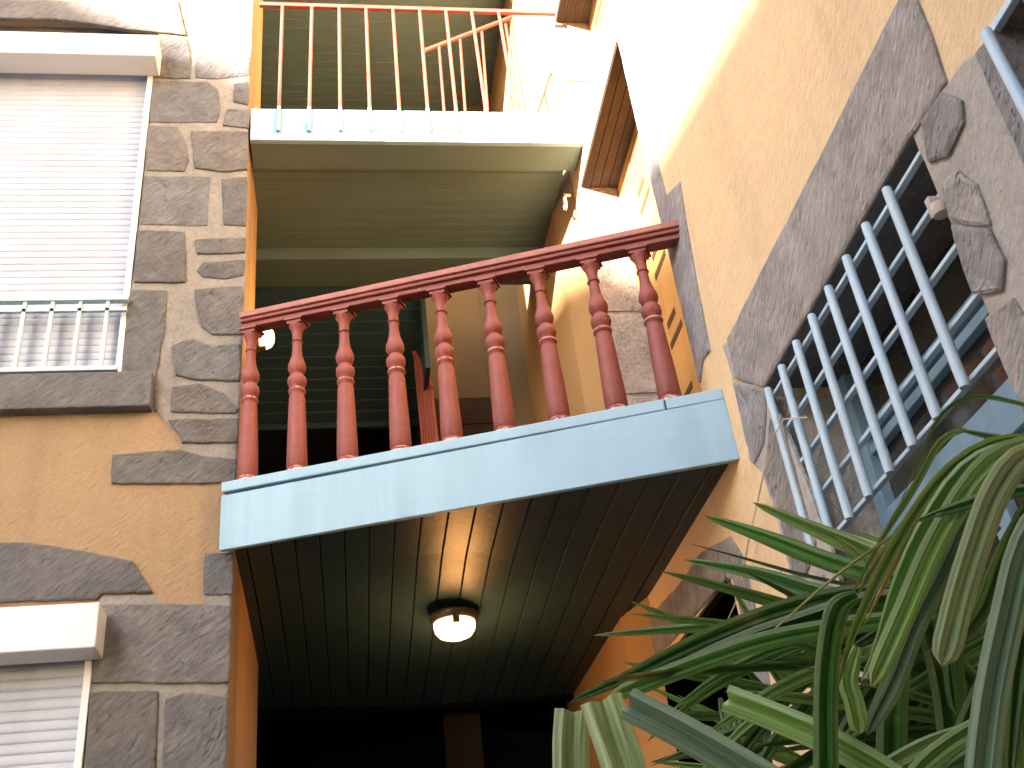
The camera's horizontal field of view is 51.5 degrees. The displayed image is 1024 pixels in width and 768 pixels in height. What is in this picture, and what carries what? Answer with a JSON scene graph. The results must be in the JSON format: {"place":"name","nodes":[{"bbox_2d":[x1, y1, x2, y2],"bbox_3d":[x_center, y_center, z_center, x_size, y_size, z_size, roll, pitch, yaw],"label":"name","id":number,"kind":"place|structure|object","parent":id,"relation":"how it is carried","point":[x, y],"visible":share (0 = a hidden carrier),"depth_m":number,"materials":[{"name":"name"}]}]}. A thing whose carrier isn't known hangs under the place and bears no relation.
{"place":"outdoors","nodes":[
{"label":"outdoors","id":0,"kind":"place"},
{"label":"courtyard ground","id":1,"kind":"structure","parent":0,"visible":0},
{"bbox_2d":[0,0,262,767],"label":"corner house","id":2,"kind":"structure","parent":1,"relation":"on","point":[128,223],"depth_m":4.61,"materials":[{"name":"paint"}]},
{"bbox_2d":[256,330,274,351],"bbox_3d":[-1.258,-0.234,5.380,0.108,0.145,0.145,-1,-33,-9],"label":"ceiling lamp","id":3,"kind":"object","parent":2,"relation":"attached to","point":[266,342],"visible":0.65,"depth_m":5.33,"materials":[{"name":"white glass"}]},
{"bbox_2d":[219,220,739,724],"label":"balcony","id":4,"kind":"structure","parent":2,"relation":"attached to","point":[547,550],"depth_m":4.28,"materials":[{"name":"blue paint"}]},
{"bbox_2d":[430,607,477,641],"bbox_3d":[-0.252,1.068,4.664,0.216,0.108,0.216,-1,-33,-9],"label":"ceiling lamp","id":5,"kind":"object","parent":4,"relation":"attached to","point":[452,624],"visible":1,"depth_m":4.60,"materials":[{"name":"white glass"}]},
{"bbox_2d":[255,0,567,767],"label":"stairwell","id":6,"kind":"object","parent":1,"relation":"on","point":[512,737],"visible":0.14,"depth_m":7.27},
{"bbox_2d":[250,2,583,287],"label":"balcony","id":7,"kind":"structure","parent":6,"relation":"attached to","point":[353,198],"depth_m":5.95,"materials":[{"name":"blue paint"}]},
{"bbox_2d":[411,351,438,444],"bbox_3d":[-0.534,0.199,6.401,0.078,1.084,0.226,15,-38,-31],"label":"stair railing","id":8,"kind":"object","parent":6,"relation":"attached to","point":[427,418],"visible":0.62,"depth_m":6.38,"materials":[{"name":"red paint"}]},
{"bbox_2d":[424,15,520,112],"bbox_3d":[-0.227,-1.956,7.007,0.663,1.486,0.028,-1,-33,-9],"label":"iron stair railing","id":9,"kind":"object","parent":6,"relation":"attached to","point":[461,36],"visible":0.64,"depth_m":7.15,"materials":[{"name":"metal"}]},
{"bbox_2d":[490,0,1023,767],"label":"wall","id":10,"kind":"structure","parent":1,"relation":"on","point":[818,270],"depth_m":3.18,"materials":[{"name":"paint"}]},
{"bbox_2d":[562,194,570,210],"bbox_3d":[0.309,-1.010,5.899,0.047,0.116,0.070,-1,-33,-9],"label":"iron ring","id":11,"kind":"object","parent":10,"relation":"attached to","point":[564,199],"visible":1,"depth_m":5.90,"materials":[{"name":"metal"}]},
{"bbox_2d":[589,0,607,57],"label":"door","id":12,"kind":"structure","parent":10,"relation":"in","point":[599,9],"depth_m":6.18,"materials":[{"name":"wood"}]},
{"bbox_2d":[617,123,701,395],"bbox_3d":[0.770,-0.457,4.859,0.042,2.128,1.007,-1,-33,-9],"label":"door","id":13,"kind":"structure","parent":10,"relation":"in","point":[637,200],"depth_m":5.14,"materials":[{"name":"orange wood"}]},
{"bbox_2d":[727,675,772,762],"bbox_3d":[1.159,2.196,3.450,0.040,2.930,1.155,-1,-33,-9],"label":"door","id":14,"kind":"structure","parent":10,"relation":"in","point":[746,676],"depth_m":4.36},
{"bbox_2d":[728,417,807,618],"bbox_3d":[0.777,0.423,3.337,0.004,0.332,0.981,-1,-33,-9],"label":"twine","id":15,"kind":"object","parent":10,"relation":"hanging from","point":[764,471],"visible":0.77,"depth_m":3.30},
{"bbox_2d":[764,151,1023,666],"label":"grille window","id":16,"kind":"structure","parent":10,"relation":"in","point":[938,349],"depth_m":2.74,"materials":[{"name":"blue metal"}]},
{"bbox_2d":[924,196,947,219],"bbox_3d":[0.934,-0.392,2.337,0.042,0.070,0.050,-1,-33,-9],"label":"hook stub","id":17,"kind":"object","parent":10,"relation":"attached to","point":[935,205],"visible":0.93,"depth_m":2.32,"materials":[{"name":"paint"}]},
{"bbox_2d":[979,0,1023,120],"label":"grille window","id":18,"kind":"structure","parent":10,"relation":"in","point":[997,54],"depth_m":2.08,"materials":[{"name":"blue metal"}]},
{"bbox_2d":[552,394,1023,767],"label":"fan palm","id":19,"kind":"object","parent":1,"relation":"on","point":[910,615],"visible":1,"depth_m":1.30,"materials":[{"name":"green plant"}]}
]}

